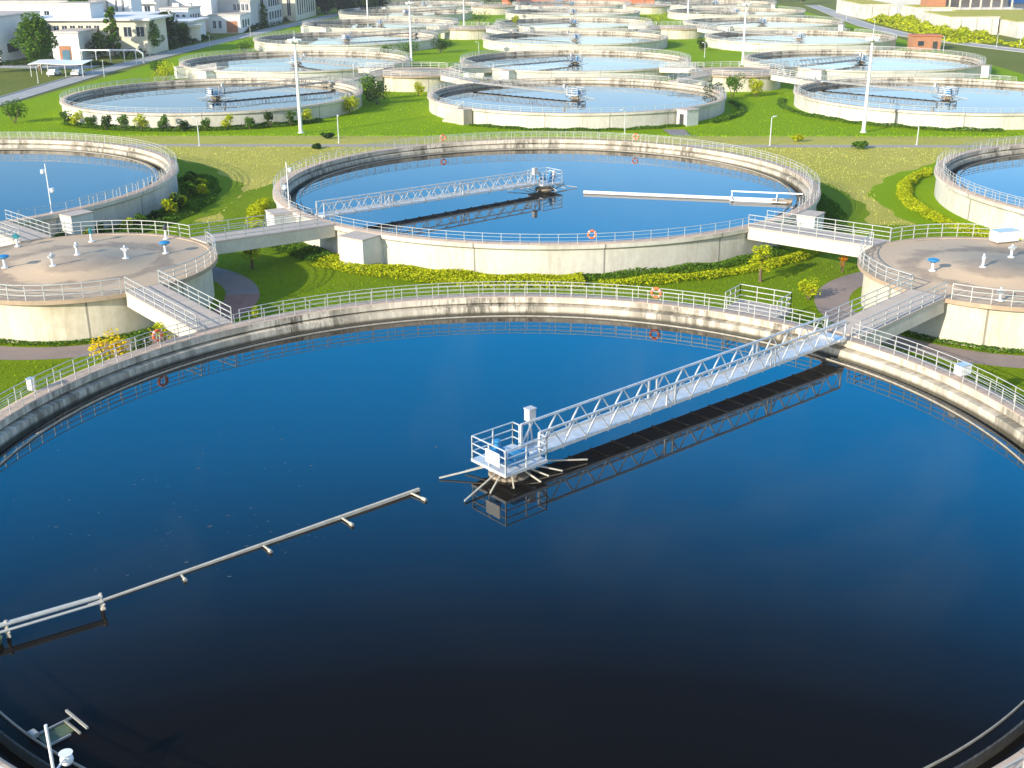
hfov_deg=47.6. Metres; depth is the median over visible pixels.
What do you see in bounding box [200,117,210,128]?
shrub
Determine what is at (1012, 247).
valve
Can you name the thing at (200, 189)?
shrub
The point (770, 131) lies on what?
lamp post
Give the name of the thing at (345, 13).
settling tank
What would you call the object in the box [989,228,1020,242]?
junction box
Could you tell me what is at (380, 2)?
broadleaf tree
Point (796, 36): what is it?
scraper bridge
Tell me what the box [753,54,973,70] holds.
water
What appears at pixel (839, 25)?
settling tank
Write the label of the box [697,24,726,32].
footbridge
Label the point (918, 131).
lamp post
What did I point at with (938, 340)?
hedge
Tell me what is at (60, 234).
shrub
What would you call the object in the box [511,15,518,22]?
shrub
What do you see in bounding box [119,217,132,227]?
shrub
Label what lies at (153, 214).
shrub
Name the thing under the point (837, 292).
path
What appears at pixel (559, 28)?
settling tank
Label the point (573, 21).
scraper bridge
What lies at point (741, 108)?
hedge
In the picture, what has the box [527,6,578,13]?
scraper bridge
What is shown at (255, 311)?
shrub
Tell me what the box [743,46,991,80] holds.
settling tank
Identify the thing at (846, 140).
lawn
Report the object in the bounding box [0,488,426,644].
scum beam
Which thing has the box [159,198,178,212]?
shrub
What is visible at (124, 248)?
valve
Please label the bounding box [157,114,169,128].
shrub
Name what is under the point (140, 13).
building
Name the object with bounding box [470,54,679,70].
water
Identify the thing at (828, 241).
footbridge
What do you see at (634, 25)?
footbridge
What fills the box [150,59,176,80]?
shrub
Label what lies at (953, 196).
settling tank
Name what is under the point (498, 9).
distribution chamber
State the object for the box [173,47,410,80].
settling tank
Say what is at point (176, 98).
water
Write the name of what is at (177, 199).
shrub
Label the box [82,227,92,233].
shrub
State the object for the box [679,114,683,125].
door
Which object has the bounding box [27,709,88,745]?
scum trough
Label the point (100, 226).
shrub
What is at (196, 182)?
shrub
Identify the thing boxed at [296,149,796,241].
water
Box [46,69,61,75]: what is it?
parked car
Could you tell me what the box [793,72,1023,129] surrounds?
settling tank
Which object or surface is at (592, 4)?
water
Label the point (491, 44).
settling tank
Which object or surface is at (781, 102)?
hedge
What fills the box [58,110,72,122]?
shrub
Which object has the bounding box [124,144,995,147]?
path
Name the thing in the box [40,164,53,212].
camera pole
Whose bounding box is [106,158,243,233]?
lawn
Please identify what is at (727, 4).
water
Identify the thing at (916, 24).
hedge
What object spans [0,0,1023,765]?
ground
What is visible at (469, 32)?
distribution chamber
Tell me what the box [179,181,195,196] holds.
shrub
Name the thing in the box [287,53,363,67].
scraper bridge
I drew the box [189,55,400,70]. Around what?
water
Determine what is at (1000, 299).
valve
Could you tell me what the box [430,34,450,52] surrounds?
shrub
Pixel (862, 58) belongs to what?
scraper bridge
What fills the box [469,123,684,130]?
hedge
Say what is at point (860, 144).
shrub
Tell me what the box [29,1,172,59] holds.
building
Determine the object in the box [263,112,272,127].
shrub
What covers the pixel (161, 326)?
shrub
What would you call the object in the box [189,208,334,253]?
footbridge
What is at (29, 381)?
junction box
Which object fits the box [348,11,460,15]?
water
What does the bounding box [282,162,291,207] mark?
camera pole
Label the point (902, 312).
footbridge
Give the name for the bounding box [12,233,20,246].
valve
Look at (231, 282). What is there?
path
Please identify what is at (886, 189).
lawn
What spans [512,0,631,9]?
settling tank
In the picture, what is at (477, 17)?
shrub
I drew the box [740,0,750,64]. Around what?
light mast
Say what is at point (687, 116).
pump house
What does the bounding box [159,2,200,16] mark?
building
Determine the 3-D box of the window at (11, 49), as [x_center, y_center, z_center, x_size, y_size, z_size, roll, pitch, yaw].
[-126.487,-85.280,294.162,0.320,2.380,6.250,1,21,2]
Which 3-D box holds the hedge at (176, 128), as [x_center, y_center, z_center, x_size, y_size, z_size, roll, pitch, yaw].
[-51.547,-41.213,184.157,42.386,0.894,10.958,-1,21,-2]
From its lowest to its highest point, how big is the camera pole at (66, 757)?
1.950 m
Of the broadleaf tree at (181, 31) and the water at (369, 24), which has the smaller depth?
the broadleaf tree at (181, 31)
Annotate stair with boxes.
[442,101,471,124]
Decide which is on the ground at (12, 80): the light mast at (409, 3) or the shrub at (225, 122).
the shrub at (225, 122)
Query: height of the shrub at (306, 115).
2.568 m
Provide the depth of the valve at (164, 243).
84.14 m
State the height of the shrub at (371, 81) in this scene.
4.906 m
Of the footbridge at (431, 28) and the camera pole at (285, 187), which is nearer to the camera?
the camera pole at (285, 187)
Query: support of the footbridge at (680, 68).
on the settling tank at (502, 72)
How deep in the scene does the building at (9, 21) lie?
292.80 m
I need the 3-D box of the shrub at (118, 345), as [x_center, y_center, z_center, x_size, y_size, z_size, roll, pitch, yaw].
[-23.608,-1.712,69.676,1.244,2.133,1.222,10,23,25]
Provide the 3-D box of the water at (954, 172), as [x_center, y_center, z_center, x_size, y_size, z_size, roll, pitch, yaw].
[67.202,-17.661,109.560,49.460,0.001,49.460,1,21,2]
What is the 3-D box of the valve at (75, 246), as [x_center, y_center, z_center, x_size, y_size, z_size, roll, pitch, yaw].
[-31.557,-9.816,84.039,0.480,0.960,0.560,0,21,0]
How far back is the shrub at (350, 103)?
197.18 m
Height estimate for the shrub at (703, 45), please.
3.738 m
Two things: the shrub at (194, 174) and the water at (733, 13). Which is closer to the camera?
the shrub at (194, 174)
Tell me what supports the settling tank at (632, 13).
on the ground at (12, 80)
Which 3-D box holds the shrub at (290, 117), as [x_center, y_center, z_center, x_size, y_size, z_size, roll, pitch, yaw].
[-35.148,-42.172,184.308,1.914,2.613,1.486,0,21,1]
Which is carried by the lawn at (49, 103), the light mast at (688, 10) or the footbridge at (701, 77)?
the light mast at (688, 10)
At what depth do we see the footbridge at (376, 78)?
224.30 m
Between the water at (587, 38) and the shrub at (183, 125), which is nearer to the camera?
the shrub at (183, 125)
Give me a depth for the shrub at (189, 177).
123.47 m
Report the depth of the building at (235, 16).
385.30 m
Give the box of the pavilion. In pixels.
[920,0,1014,9]
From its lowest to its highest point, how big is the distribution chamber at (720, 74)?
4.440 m
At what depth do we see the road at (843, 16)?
393.25 m
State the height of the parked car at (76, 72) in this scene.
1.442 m
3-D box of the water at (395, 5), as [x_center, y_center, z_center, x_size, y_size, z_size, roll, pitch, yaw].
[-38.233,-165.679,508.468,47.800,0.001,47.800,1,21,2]
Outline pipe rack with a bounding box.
[77,49,144,63]
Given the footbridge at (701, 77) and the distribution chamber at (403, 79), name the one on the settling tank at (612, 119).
the footbridge at (701, 77)
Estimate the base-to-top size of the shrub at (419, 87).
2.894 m
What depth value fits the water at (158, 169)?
125.02 m
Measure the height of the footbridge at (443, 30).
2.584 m
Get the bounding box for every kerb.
[0,7,357,104]
[806,5,1023,52]
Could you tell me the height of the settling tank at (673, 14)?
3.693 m
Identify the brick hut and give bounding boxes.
[907,34,942,49]
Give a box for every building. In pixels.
[0,0,107,15]
[0,11,40,61]
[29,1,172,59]
[104,11,165,14]
[107,0,141,11]
[141,0,168,10]
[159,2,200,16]
[168,0,218,31]
[169,17,208,41]
[207,0,261,32]
[260,0,282,26]
[282,0,315,20]
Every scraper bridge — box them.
[197,75,334,99]
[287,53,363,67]
[315,167,575,218]
[336,28,417,40]
[375,18,428,25]
[401,6,456,14]
[419,0,462,5]
[439,315,846,500]
[471,76,593,99]
[490,53,587,67]
[513,28,582,40]
[517,18,582,25]
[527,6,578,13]
[529,0,575,5]
[677,0,721,4]
[683,5,740,13]
[717,17,768,24]
[725,28,810,39]
[794,53,869,66]
[821,75,967,99]
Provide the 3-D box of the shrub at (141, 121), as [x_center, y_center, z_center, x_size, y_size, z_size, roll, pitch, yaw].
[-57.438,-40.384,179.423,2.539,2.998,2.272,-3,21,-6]
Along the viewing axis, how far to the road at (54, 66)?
278.09 m
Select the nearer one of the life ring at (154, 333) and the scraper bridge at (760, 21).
the life ring at (154, 333)
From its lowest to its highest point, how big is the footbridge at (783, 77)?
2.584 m
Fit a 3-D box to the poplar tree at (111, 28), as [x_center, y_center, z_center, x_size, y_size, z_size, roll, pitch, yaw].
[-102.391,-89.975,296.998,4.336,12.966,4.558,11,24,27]
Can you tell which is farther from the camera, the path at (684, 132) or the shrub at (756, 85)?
the shrub at (756, 85)
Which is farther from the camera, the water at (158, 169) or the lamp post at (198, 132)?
the lamp post at (198, 132)
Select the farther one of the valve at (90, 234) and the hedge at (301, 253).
the hedge at (301, 253)
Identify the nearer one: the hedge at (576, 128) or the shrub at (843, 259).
the shrub at (843, 259)
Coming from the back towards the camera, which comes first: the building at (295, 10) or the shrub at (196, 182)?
the building at (295, 10)
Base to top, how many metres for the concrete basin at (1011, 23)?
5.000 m
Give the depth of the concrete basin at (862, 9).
433.96 m
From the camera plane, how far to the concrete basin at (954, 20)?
355.89 m
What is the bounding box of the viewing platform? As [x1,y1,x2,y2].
[723,284,791,318]
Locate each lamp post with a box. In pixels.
[192,117,200,145]
[337,115,339,142]
[769,116,776,145]
[915,115,920,144]
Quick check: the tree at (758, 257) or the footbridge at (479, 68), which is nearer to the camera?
the tree at (758, 257)
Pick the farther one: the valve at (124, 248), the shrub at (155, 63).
the shrub at (155, 63)
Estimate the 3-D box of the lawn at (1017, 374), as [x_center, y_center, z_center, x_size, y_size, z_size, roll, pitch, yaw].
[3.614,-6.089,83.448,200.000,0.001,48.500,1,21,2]
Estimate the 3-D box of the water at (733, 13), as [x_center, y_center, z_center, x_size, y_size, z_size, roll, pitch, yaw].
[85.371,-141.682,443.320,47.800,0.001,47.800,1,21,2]
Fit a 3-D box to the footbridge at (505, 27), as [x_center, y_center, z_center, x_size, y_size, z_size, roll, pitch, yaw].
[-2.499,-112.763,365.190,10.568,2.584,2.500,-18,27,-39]
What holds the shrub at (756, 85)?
on the ground at (12, 80)
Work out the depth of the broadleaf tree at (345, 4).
479.78 m
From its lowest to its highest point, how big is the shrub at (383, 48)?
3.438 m
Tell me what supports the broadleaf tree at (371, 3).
on the ground at (12, 80)
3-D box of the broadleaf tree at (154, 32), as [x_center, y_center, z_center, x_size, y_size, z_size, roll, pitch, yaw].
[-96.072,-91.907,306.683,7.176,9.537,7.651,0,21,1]
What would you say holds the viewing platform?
attached to the settling tank at (1002, 415)
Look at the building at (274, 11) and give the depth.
415.86 m
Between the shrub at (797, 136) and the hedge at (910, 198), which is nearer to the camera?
the hedge at (910, 198)
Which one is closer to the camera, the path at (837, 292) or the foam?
the foam
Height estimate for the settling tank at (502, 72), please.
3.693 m
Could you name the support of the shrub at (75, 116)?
on the ground at (12, 80)
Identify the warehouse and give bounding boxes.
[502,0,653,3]
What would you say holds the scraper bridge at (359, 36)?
on the settling tank at (259, 43)
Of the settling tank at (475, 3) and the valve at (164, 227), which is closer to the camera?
the valve at (164, 227)
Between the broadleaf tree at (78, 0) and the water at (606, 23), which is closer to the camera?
the broadleaf tree at (78, 0)
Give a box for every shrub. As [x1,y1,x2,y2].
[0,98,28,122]
[54,230,66,236]
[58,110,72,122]
[68,110,83,126]
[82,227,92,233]
[83,115,96,126]
[88,328,124,360]
[95,222,105,232]
[100,114,111,129]
[108,338,128,356]
[115,114,128,130]
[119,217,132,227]
[130,329,152,350]
[132,113,148,130]
[134,213,147,223]
[147,322,173,341]
[148,60,163,74]
[148,210,160,218]
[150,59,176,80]
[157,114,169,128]
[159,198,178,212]
[166,193,183,209]
[169,192,186,207]
[179,120,188,131]
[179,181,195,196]
[183,173,194,182]
[186,171,197,178]
[192,179,203,189]
[195,178,207,184]
[196,183,209,193]
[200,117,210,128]
[221,114,232,129]
[234,39,254,51]
[244,117,254,128]
[251,305,262,318]
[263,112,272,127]
[284,110,295,125]
[301,108,312,123]
[311,143,321,148]
[319,132,334,138]
[341,95,360,112]
[359,74,375,100]
[363,81,389,104]
[380,44,395,52]
[396,41,421,53]
[414,81,424,95]
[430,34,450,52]
[464,9,491,24]
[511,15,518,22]
[636,9,667,24]
[696,37,707,50]
[703,82,723,94]
[748,78,763,96]
[791,133,803,140]
[797,277,821,299]
[839,255,848,272]
[851,140,868,148]
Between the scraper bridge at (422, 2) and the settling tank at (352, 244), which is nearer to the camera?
the settling tank at (352, 244)
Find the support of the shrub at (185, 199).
on the ground at (12, 80)
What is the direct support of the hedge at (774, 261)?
on the lawn at (856, 211)
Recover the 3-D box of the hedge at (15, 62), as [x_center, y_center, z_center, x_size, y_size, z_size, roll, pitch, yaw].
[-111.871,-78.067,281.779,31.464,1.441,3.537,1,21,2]
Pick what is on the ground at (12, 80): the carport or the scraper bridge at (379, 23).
the carport
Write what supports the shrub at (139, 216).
on the ground at (12, 80)
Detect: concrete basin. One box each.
[836,0,896,18]
[901,5,955,19]
[921,11,999,34]
[951,9,1023,37]
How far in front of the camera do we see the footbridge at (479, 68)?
242.33 m
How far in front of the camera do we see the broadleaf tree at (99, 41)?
294.72 m
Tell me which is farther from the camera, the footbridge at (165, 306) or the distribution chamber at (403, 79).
the distribution chamber at (403, 79)
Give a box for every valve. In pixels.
[0,254,8,267]
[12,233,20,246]
[47,252,55,266]
[73,242,80,254]
[88,228,94,241]
[120,245,128,258]
[159,241,169,253]
[162,224,168,239]
[927,258,939,271]
[979,253,985,267]
[996,287,1005,301]
[1007,244,1016,257]
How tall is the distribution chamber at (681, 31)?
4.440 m
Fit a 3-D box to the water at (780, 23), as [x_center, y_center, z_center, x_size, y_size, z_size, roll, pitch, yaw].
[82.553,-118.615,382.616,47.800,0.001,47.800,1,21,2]
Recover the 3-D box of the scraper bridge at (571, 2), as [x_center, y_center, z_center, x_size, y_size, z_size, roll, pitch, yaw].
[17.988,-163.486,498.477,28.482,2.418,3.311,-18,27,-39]
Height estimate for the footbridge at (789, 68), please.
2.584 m
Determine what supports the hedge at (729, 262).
on the lawn at (856, 211)
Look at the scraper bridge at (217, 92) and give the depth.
210.78 m
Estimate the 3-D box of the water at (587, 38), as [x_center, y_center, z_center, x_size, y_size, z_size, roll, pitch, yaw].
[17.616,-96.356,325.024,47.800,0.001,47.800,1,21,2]
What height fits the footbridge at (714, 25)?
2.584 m
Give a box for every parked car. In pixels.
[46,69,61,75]
[70,69,84,75]
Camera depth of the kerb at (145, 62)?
284.44 m
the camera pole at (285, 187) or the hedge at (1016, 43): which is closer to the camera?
the camera pole at (285, 187)
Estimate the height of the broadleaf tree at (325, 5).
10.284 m
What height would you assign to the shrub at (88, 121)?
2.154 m
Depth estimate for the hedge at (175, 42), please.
324.83 m
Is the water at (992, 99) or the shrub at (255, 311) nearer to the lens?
the shrub at (255, 311)
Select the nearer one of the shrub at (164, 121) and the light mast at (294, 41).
the light mast at (294, 41)
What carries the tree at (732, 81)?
on the ground at (12, 80)
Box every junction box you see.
[25,377,35,390]
[954,361,972,376]
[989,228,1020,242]
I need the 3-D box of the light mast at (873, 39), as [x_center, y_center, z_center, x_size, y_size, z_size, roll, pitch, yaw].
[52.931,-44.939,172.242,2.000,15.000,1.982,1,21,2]
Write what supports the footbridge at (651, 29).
on the settling tank at (491, 44)
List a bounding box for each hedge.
[0,326,164,346]
[1,59,116,65]
[61,117,323,131]
[95,173,221,232]
[111,34,213,59]
[244,17,289,31]
[244,197,270,227]
[271,242,334,262]
[310,254,585,287]
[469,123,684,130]
[575,244,789,279]
[598,249,821,287]
[709,100,745,122]
[777,97,1003,131]
[816,193,846,231]
[863,13,1005,42]
[895,167,1021,239]
[900,330,1023,353]
[1003,37,1023,47]
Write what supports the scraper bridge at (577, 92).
on the settling tank at (612, 119)
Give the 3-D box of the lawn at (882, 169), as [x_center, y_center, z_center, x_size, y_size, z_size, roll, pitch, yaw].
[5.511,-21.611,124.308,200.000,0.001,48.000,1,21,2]
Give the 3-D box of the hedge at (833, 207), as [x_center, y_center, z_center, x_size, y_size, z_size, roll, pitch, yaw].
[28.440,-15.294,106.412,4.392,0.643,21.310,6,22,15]
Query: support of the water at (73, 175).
in the settling tank at (146, 200)
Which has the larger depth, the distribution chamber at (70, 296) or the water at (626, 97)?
the water at (626, 97)
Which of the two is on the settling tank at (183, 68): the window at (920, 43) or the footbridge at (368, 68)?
the footbridge at (368, 68)
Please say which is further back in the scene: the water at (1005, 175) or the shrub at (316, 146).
the shrub at (316, 146)
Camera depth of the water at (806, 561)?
44.61 m
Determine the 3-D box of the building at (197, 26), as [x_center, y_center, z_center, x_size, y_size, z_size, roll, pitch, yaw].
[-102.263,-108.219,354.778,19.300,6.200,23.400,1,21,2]
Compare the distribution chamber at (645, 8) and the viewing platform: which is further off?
the distribution chamber at (645, 8)
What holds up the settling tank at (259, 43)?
on the ground at (12, 80)
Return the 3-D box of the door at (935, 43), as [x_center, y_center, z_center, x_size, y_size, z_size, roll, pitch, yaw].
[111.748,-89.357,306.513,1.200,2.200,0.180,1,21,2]
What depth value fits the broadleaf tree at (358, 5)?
489.33 m
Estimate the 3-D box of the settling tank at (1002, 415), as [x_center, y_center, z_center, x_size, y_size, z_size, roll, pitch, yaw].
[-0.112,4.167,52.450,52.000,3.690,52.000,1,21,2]
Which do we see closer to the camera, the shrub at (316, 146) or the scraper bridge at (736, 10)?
the shrub at (316, 146)
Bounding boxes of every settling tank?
[0,132,178,246]
[0,281,1023,767]
[59,73,362,127]
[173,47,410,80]
[253,28,438,52]
[265,131,824,274]
[301,16,458,32]
[338,6,472,20]
[376,0,481,10]
[427,73,726,128]
[460,46,690,79]
[482,27,668,51]
[495,15,651,31]
[505,6,640,19]
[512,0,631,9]
[656,0,776,9]
[667,5,805,19]
[683,14,845,30]
[704,27,896,51]
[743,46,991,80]
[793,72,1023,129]
[934,136,1023,240]
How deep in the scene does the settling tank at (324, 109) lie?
192.93 m
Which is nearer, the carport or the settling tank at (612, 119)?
the settling tank at (612, 119)
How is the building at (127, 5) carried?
on the ground at (12, 80)
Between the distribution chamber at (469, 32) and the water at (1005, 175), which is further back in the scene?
the distribution chamber at (469, 32)
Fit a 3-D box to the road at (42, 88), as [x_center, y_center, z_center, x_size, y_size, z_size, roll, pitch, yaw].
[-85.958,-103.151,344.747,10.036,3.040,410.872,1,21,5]
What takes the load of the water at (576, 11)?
in the settling tank at (632, 13)
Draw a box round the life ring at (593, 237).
[587,230,595,238]
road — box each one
[0,8,359,103]
[0,64,101,68]
[807,5,1023,51]
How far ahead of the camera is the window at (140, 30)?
302.55 m
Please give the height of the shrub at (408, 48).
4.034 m
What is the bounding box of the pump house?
[676,107,699,125]
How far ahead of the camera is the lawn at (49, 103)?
194.29 m
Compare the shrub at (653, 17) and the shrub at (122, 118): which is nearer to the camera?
the shrub at (122, 118)
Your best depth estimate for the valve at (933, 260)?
78.50 m
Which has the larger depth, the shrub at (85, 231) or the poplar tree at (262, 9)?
the poplar tree at (262, 9)
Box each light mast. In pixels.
[287,37,303,132]
[405,1,413,60]
[463,0,464,24]
[687,0,688,18]
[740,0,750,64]
[860,29,879,132]
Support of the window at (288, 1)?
in the building at (295, 10)
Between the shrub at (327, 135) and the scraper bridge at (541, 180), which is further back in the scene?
the shrub at (327, 135)
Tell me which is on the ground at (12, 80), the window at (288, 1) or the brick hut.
the brick hut
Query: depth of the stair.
185.27 m
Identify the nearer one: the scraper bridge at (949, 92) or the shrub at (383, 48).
the scraper bridge at (949, 92)
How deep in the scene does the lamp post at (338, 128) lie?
149.04 m
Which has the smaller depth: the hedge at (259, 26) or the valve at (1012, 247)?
the valve at (1012, 247)
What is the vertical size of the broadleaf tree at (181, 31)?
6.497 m
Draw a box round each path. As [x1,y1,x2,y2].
[0,267,258,359]
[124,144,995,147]
[213,293,259,319]
[663,129,692,135]
[814,272,1023,367]
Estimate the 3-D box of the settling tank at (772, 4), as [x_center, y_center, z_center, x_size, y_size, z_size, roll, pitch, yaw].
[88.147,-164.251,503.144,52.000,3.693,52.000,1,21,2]
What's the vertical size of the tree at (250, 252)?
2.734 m
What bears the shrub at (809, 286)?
on the ground at (12, 80)
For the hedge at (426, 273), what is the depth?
88.37 m
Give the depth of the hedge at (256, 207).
109.04 m
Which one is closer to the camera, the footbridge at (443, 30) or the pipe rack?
the pipe rack
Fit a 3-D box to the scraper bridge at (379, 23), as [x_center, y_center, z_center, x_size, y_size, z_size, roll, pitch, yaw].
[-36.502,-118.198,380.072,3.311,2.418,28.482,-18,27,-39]
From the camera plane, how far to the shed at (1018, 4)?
415.71 m
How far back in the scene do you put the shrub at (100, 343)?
69.61 m
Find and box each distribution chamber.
[0,220,217,342]
[370,62,461,91]
[439,22,498,39]
[471,2,515,14]
[625,2,670,13]
[646,21,706,38]
[689,61,783,91]
[857,223,1023,351]
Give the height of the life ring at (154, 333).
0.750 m
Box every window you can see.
[7,42,19,53]
[123,27,131,36]
[136,27,144,36]
[287,0,290,15]
[918,41,923,45]
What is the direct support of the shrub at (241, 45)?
on the ground at (12, 80)
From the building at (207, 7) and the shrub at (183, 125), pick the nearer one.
the shrub at (183, 125)
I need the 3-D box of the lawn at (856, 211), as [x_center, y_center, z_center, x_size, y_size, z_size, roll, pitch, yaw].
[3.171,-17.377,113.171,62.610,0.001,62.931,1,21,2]
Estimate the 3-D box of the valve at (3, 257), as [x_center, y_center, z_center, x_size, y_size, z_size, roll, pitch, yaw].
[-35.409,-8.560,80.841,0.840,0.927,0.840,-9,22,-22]
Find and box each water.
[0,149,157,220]
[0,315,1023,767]
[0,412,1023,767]
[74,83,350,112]
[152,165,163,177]
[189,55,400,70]
[263,35,428,44]
[289,185,804,207]
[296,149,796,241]
[313,21,446,27]
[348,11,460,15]
[387,3,470,6]
[439,83,713,112]
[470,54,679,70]
[492,34,659,43]
[504,21,637,26]
[514,10,629,14]
[524,3,621,5]
[669,2,765,5]
[677,10,793,14]
[693,20,833,26]
[715,33,886,43]
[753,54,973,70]
[805,83,1023,112]
[949,167,962,179]
[955,154,1023,206]
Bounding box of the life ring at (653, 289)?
[651,287,661,297]
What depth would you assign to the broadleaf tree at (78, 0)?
331.37 m
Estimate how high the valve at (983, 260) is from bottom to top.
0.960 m
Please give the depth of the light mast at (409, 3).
284.28 m
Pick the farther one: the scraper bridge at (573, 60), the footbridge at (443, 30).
the footbridge at (443, 30)
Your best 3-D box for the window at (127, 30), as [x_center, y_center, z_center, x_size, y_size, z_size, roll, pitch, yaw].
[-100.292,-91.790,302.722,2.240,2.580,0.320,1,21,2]
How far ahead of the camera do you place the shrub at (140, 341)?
71.41 m
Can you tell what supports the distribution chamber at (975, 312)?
on the ground at (12, 80)
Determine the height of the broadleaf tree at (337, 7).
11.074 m
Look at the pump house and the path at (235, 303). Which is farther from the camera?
the pump house
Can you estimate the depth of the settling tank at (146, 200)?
111.36 m
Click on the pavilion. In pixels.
(980, 4)
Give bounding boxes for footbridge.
[0,210,51,245]
[124,270,232,336]
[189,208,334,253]
[333,69,382,84]
[358,62,393,72]
[416,25,448,33]
[426,22,452,29]
[440,69,482,83]
[447,62,491,72]
[486,25,515,33]
[489,22,518,28]
[628,22,656,28]
[632,24,659,32]
[659,62,703,72]
[668,69,711,83]
[692,21,717,28]
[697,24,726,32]
[748,210,891,256]
[759,61,797,72]
[771,68,822,84]
[824,274,946,343]
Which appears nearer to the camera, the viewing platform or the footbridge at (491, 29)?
the viewing platform
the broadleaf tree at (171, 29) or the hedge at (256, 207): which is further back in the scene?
the broadleaf tree at (171, 29)
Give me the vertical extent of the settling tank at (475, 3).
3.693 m
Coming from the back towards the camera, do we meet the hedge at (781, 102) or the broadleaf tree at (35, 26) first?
the broadleaf tree at (35, 26)
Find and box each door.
[62,50,70,59]
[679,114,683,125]
[932,41,937,49]
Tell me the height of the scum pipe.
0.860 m
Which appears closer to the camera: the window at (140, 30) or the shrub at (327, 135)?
the shrub at (327, 135)
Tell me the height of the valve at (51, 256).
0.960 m
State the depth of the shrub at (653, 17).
390.86 m
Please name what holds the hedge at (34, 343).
on the lawn at (1017, 374)
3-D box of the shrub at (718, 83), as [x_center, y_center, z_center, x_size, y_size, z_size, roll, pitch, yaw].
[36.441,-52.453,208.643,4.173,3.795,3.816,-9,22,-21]
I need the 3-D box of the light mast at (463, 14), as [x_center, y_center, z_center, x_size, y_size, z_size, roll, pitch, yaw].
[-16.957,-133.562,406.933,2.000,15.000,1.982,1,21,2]
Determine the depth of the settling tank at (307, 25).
398.20 m
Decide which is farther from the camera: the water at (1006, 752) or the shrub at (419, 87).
the shrub at (419, 87)
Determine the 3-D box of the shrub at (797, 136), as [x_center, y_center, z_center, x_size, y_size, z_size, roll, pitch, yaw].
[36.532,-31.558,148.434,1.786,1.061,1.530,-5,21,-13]
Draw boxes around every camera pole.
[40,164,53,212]
[44,724,73,767]
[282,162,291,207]
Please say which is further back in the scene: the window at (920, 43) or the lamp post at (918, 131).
the window at (920, 43)
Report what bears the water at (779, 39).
in the settling tank at (716, 43)
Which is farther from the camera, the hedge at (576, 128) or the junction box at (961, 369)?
the hedge at (576, 128)
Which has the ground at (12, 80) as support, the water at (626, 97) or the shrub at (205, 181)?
the shrub at (205, 181)
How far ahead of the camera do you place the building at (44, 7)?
341.43 m
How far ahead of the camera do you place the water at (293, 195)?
111.30 m
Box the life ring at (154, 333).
[152,329,162,341]
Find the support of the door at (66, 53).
in the building at (73, 25)
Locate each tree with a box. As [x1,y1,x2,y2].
[9,12,58,70]
[66,0,90,1]
[85,31,112,58]
[102,6,121,56]
[147,20,164,47]
[159,10,180,40]
[173,22,190,42]
[241,248,260,268]
[259,3,267,27]
[315,0,338,13]
[330,1,340,12]
[334,0,355,10]
[354,0,362,9]
[359,0,377,9]
[377,0,390,6]
[725,73,745,97]
[748,244,773,281]
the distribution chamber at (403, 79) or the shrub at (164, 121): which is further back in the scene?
the distribution chamber at (403, 79)
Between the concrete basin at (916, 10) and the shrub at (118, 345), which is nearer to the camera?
the shrub at (118, 345)
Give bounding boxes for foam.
[32,446,437,576]
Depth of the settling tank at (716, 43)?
308.51 m
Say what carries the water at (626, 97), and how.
in the settling tank at (612, 119)
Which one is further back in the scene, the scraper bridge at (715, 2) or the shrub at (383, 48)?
the scraper bridge at (715, 2)
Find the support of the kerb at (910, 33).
on the ground at (12, 80)
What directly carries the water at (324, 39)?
in the settling tank at (259, 43)
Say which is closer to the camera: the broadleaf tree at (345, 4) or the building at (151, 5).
the building at (151, 5)
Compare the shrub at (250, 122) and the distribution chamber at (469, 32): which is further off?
the distribution chamber at (469, 32)
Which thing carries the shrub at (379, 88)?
on the ground at (12, 80)
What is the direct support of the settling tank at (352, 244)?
on the ground at (12, 80)
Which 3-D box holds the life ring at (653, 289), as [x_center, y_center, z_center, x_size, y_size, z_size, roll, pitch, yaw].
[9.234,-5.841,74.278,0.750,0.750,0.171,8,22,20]
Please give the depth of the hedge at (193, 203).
111.39 m
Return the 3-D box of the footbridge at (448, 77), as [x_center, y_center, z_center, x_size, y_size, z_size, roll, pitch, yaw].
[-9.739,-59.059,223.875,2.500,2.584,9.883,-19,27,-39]
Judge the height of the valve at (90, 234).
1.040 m
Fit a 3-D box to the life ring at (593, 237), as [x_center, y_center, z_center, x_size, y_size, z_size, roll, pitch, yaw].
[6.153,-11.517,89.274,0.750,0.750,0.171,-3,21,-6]
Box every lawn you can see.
[0,5,1023,135]
[0,135,1023,144]
[0,222,1023,409]
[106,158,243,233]
[139,146,976,224]
[221,182,875,294]
[866,161,990,236]
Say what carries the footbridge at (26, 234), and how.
on the settling tank at (146, 200)
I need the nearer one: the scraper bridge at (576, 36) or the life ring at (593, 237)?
the life ring at (593, 237)
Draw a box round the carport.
[27,59,92,76]
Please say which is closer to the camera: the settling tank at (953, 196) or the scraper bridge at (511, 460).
the scraper bridge at (511, 460)
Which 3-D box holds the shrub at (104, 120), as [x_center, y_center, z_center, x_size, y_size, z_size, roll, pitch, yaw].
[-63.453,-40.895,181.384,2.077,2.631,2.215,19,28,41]
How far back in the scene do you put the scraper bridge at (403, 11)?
453.82 m

